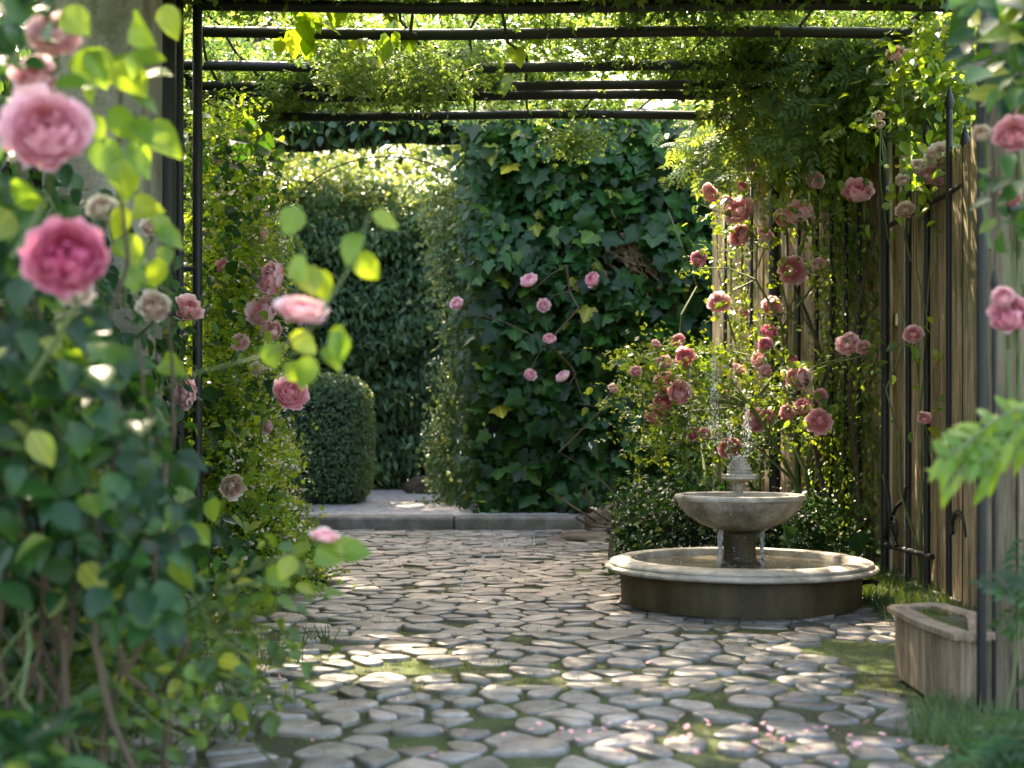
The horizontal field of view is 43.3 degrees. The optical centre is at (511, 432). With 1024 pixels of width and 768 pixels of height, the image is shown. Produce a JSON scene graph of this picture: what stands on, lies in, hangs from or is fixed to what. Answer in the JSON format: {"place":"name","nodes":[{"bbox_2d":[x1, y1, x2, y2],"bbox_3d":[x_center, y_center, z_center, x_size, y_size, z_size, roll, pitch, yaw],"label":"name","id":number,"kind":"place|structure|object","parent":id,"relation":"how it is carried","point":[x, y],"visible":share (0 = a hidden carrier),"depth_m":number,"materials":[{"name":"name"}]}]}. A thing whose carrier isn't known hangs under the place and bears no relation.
{"place":"outdoors","nodes":[
{"label":"outdoors","id":0,"kind":"place"},
{"bbox_2d":[242,482,588,515],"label":"path","id":1,"kind":"structure","parent":0,"point":[392,501],"depth_m":15.55,"materials":[{"name":"grey stone"}]},
{"bbox_2d":[260,371,376,504],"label":"clipped hedge","id":2,"kind":"object","parent":1,"relation":"on","point":[340,468],"visible":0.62,"depth_m":16.15,"materials":[{"name":"green plant"}]},
{"bbox_2d":[285,156,461,357],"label":"garden arch","id":3,"kind":"structure","parent":1,"relation":"on","point":[299,193],"depth_m":18.19,"materials":[{"name":"black metal"}]},
{"bbox_2d":[402,473,451,493],"bbox_3d":[-1.186,0.811,19.172,0.907,0.472,0.541,0,0,0],"label":"rock","id":4,"kind":"object","parent":1,"relation":"on","point":[417,485],"visible":0.2,"depth_m":19.05,"materials":[{"name":"grey stone"}]},
{"bbox_2d":[404,169,485,505],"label":"corner bush","id":5,"kind":"object","parent":1,"relation":"on","point":[442,233],"visible":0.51,"depth_m":16.45,"materials":[{"name":"green plant"}]},
{"bbox_2d":[0,0,941,182],"label":"sky","id":6,"kind":"structure","parent":0,"point":[547,51],"materials":[{"name":"white"}]},
{"bbox_2d":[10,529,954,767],"bbox_3d":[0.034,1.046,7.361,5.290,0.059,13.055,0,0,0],"label":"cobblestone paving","id":7,"kind":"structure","parent":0,"point":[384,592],"depth_m":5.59,"materials":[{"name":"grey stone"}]},
{"bbox_2d":[0,702,110,767],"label":"leafy clump","id":8,"kind":"object","parent":7,"relation":"on","point":[27,740],"visible":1,"depth_m":2.65,"materials":[{"name":"green plant"}]},
{"bbox_2d":[0,533,347,764],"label":"trailing plant","id":9,"kind":"object","parent":7,"relation":"on","point":[207,673],"visible":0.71,"depth_m":3.76,"materials":[{"name":"green plant"}]},
{"bbox_2d":[279,553,948,763],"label":"fallen petals","id":10,"kind":"object","parent":7,"relation":"on","point":[855,744],"visible":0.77,"depth_m":4.35,"materials":[{"name":"pink plant"}]},
{"bbox_2d":[581,157,897,526],"bbox_3d":[1.553,-0.554,9.953,2.033,3.226,3.650,0,0,0],"label":"climbing rose","id":11,"kind":"object","parent":7,"relation":"on","point":[671,385],"visible":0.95,"depth_m":10.00,"materials":[{"name":"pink plant"}]},
{"bbox_2d":[605,455,878,619],"bbox_3d":[1.384,0.591,7.840,1.636,0.918,1.636,0,0,0],"label":"fountain","id":12,"kind":"object","parent":7,"relation":"on","point":[701,584],"visible":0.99,"depth_m":7.44,"materials":[{"name":"stone"}]},
{"bbox_2d":[704,125,870,557],"bbox_3d":[2.188,-0.759,10.838,0.146,3.618,2.814,0,0,-16],"label":"iron railing","id":13,"kind":"object","parent":7,"relation":"on","point":[774,481],"visible":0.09,"depth_m":10.21,"materials":[{"name":"black metal"}]},
{"bbox_2d":[9,529,1020,767],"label":"moss","id":14,"kind":"object","parent":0,"point":[496,669],"visible":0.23,"depth_m":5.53,"materials":[{"name":"green plant"}]},
{"bbox_2d":[42,0,169,661],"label":"stone pillar","id":15,"kind":"structure","parent":14,"relation":"on","point":[110,22],"depth_m":5.90,"materials":[{"name":"grey stone"}]},
{"bbox_2d":[0,160,296,701],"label":"border shrub","id":16,"kind":"object","parent":14,"relation":"on","point":[210,564],"visible":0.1,"depth_m":5.48,"materials":[{"name":"green plant"}]},
{"bbox_2d":[1,521,337,706],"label":"ground cover","id":17,"kind":"object","parent":14,"relation":"on","point":[188,600],"visible":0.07,"depth_m":6.92,"materials":[{"name":"green plant"}]},
{"bbox_2d":[0,0,397,767],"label":"climbing rose","id":18,"kind":"object","parent":14,"relation":"on","point":[88,372],"visible":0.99,"depth_m":3.13,"materials":[{"name":"green plant"}]},
{"bbox_2d":[170,75,356,596],"bbox_3d":[-1.724,-0.763,8.790,1.495,3.791,3.523,0,0,-18],"label":"climbing rose","id":19,"kind":"object","parent":14,"relation":"on","point":[231,397],"visible":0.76,"depth_m":8.43,"materials":[{"name":"green plant"}]},
{"bbox_2d":[43,565,1023,767],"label":"grass","id":20,"kind":"structure","parent":14,"relation":"on","point":[941,720],"depth_m":4.67,"materials":[{"name":"green plant"}]},
{"bbox_2d":[162,0,953,537],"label":"iron pergola","id":21,"kind":"object","parent":14,"relation":"on","point":[176,64],"visible":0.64,"depth_m":8.38,"materials":[{"name":"black metal"}]},
{"bbox_2d":[182,0,961,443],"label":"pergola vine","id":22,"kind":"object","parent":21,"relation":"on","point":[352,68],"visible":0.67,"depth_m":8.82,"materials":[{"name":"green plant"}]},
{"bbox_2d":[544,530,609,542],"bbox_3d":[0.738,1.052,12.510,0.839,0.218,0.600,0,0,15],"label":"rock","id":23,"kind":"object","parent":14,"relation":"on","point":[586,536],"visible":0.35,"depth_m":12.32,"materials":[{"name":"grey stone"}]},
{"bbox_2d":[584,498,647,530],"bbox_3d":[1.184,0.987,13.087,0.896,0.669,0.791,0,0,0],"label":"rock","id":24,"kind":"object","parent":14,"relation":"on","point":[594,516],"visible":0.14,"depth_m":12.99,"materials":[{"name":"grey stone"}]},
{"bbox_2d":[546,464,693,531],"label":"bare shrub","id":25,"kind":"object","parent":14,"relation":"on","point":[604,524],"visible":0.38,"depth_m":12.52,"materials":[{"name":"brown plant"}]},
{"bbox_2d":[590,451,880,577],"bbox_3d":[1.700,0.603,9.516,2.266,0.958,1.234,0,0,0],"label":"shrub","id":26,"kind":"object","parent":14,"relation":"on","point":[815,536],"visible":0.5,"depth_m":9.36,"materials":[{"name":"green plant"}]},
{"bbox_2d":[650,10,955,550],"bbox_3d":[2.308,-1.459,10.268,2.213,5.026,3.796,0,0,0],"label":"wisteria","id":27,"kind":"object","parent":14,"relation":"on","point":[803,122],"visible":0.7,"depth_m":9.30,"materials":[{"name":"green plant"}]},
{"bbox_2d":[712,120,910,574],"bbox_3d":[2.430,-0.696,10.908,0.214,3.493,3.054,0,0,-16],"label":"wooden fence","id":28,"kind":"object","parent":14,"relation":"on","point":[763,278],"visible":0.04,"depth_m":10.28,"materials":[{"name":"brown wood"}]},
{"bbox_2d":[702,143,899,558],"bbox_3d":[2.236,-0.588,10.723,0.367,4.145,3.384,0,0,-17],"label":"fence creeper","id":29,"kind":"object","parent":28,"relation":"attached to","point":[826,468],"visible":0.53,"depth_m":9.82,"materials":[{"name":"green plant"}]},
{"bbox_2d":[838,11,975,584],"bbox_3d":[2.811,-1.004,8.470,1.157,4.114,2.070,0,0,20],"label":"climbing rose","id":30,"kind":"object","parent":14,"relation":"on","point":[918,101],"visible":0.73,"depth_m":8.16,"materials":[{"name":"green plant"}]},
{"bbox_2d":[898,120,975,609],"bbox_3d":[2.742,-0.357,7.722,0.214,2.814,3.276,0,0,6],"label":"wooden fence","id":31,"kind":"object","parent":14,"relation":"on","point":[937,390],"visible":0.27,"depth_m":7.99,"materials":[{"name":"brown wood"}]},
{"bbox_2d":[881,63,970,604],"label":"iron gate","id":32,"kind":"structure","parent":31,"relation":"attached to","point":[887,517],"depth_m":8.56,"materials":[{"name":"black metal"}]},
{"bbox_2d":[887,602,994,706],"bbox_3d":[1.756,0.875,5.149,0.339,0.310,0.909,0,0,0],"label":"wooden planter","id":33,"kind":"object","parent":14,"relation":"on","point":[935,643],"visible":0.9,"depth_m":5.02,"materials":[{"name":"wood"}]},
{"bbox_2d":[913,539,1023,767],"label":"ferny plant","id":34,"kind":"object","parent":14,"relation":"on","point":[990,750],"visible":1,"depth_m":3.62,"materials":[{"name":"green plant"}]},
{"bbox_2d":[925,396,1023,508],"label":"leaning fern","id":35,"kind":"object","parent":14,"relation":"on","point":[993,446],"visible":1,"depth_m":3.23,"materials":[{"name":"green plant"}]},
{"bbox_2d":[971,13,991,716],"bbox_3d":[1.712,-0.750,4.700,0.079,3.600,0.079,0,0,0],"label":"iron post","id":36,"kind":"object","parent":14,"relation":"on","point":[981,403],"visible":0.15,"depth_m":4.69,"materials":[{"name":"black metal"}]},
{"bbox_2d":[940,0,1023,401],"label":"climbing rose","id":37,"kind":"object","parent":14,"relation":"on","point":[1002,73],"visible":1,"depth_m":3.88,"materials":[{"name":"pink plant"}]},
{"bbox_2d":[990,269,997,708],"bbox_3d":[1.790,0.220,4.785,0.028,1.660,0.028,0,0,0],"label":"iron rod","id":38,"kind":"object","parent":14,"relation":"on","point":[994,282],"visible":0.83,"depth_m":4.78,"materials":[{"name":"black metal"}]},
{"bbox_2d":[987,12,1023,711],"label":"board wall","id":39,"kind":"structure","parent":14,"relation":"on","point":[1009,507],"depth_m":4.83,"materials":[{"name":"wood"}]},
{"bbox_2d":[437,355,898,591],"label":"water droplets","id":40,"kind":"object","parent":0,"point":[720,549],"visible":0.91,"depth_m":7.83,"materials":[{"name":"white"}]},
{"label":"ground","id":41,"kind":"structure","parent":0,"visible":0},
{"bbox_2d":[0,1,324,460],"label":"side hedge","id":42,"kind":"object","parent":41,"relation":"on","point":[5,85],"visible":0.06,"depth_m":17.34,"materials":[{"name":"green plant"}]},
{"bbox_2d":[16,11,326,196],"bbox_3d":[-6.722,-3.543,18.103,8.734,9.200,7.989,0,0,-25],"label":"tree","id":43,"kind":"object","parent":41,"relation":"on","point":[254,23],"depth_m":17.65,"materials":[{"name":"green plant"}]},
{"bbox_2d":[184,0,509,185],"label":"tree","id":44,"kind":"object","parent":41,"relation":"on","point":[259,40],"visible":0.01,"depth_m":20.25,"materials":[{"name":"green plant"}]},
{"bbox_2d":[239,26,463,218],"bbox_3d":[-3.433,-3.744,26.761,8.842,9.642,8.629,0,0,0],"label":"tree","id":45,"kind":"object","parent":41,"relation":"on","point":[412,163],"visible":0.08,"depth_m":25.86,"materials":[{"name":"green plant"}]},
{"bbox_2d":[260,139,484,489],"bbox_3d":[-1.496,-1.972,21.331,8.486,6.150,2.958,0,0,0],"label":"tall hedge","id":46,"kind":"object","parent":41,"relation":"on","point":[388,358],"visible":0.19,"depth_m":20.50,"materials":[{"name":"green plant"}]},
{"bbox_2d":[289,514,584,530],"bbox_3d":[-0.810,0.990,13.968,3.173,0.190,0.434,0,0,0],"label":"stone step","id":47,"kind":"object","parent":41,"relation":"on","point":[563,522],"visible":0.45,"depth_m":13.76,"materials":[{"name":"grey stone"}]},
{"bbox_2d":[316,43,570,190],"bbox_3d":[-0.960,-3.791,28.804,7.626,9.718,7.310,0,0,-15],"label":"tree","id":48,"kind":"object","parent":41,"relation":"on","point":[448,162],"visible":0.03,"depth_m":27.13,"materials":[{"name":"green plant"}]},
{"bbox_2d":[184,49,748,517],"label":"ivy wall","id":49,"kind":"structure","parent":41,"relation":"on","point":[606,217],"depth_m":14.52,"materials":[{"name":"green plant"}]},
{"bbox_2d":[449,265,602,513],"bbox_3d":[0.170,-0.402,14.298,1.722,2.910,0.486,0,0,0],"label":"climbing rose","id":50,"kind":"object","parent":41,"relation":"on","point":[544,304],"visible":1,"depth_m":14.16,"materials":[{"name":"pink plant"}]},
{"bbox_2d":[617,74,712,109],"bbox_3d":[3.973,-3.225,25.068,7.321,8.581,8.337,0,0,-41],"label":"tree","id":51,"kind":"object","parent":41,"relation":"on","point":[649,104],"depth_m":23.70,"materials":[{"name":"green plant"}]},
{"bbox_2d":[873,30,975,384],"bbox_3d":[4.141,-1.160,10.974,3.128,4.464,5.100,0,0,0],"label":"sunlit bush","id":52,"kind":"object","parent":41,"relation":"on","point":[913,184],"visible":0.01,"depth_m":10.39,"materials":[{"name":"green plant"}]},
{"bbox_2d":[911,13,974,186],"bbox_3d":[6.089,-2.018,13.151,5.857,6.186,6.760,0,0,-27],"label":"tree","id":53,"kind":"object","parent":41,"relation":"on","point":[972,118],"depth_m":13.50,"materials":[{"name":"green plant"}]}
]}

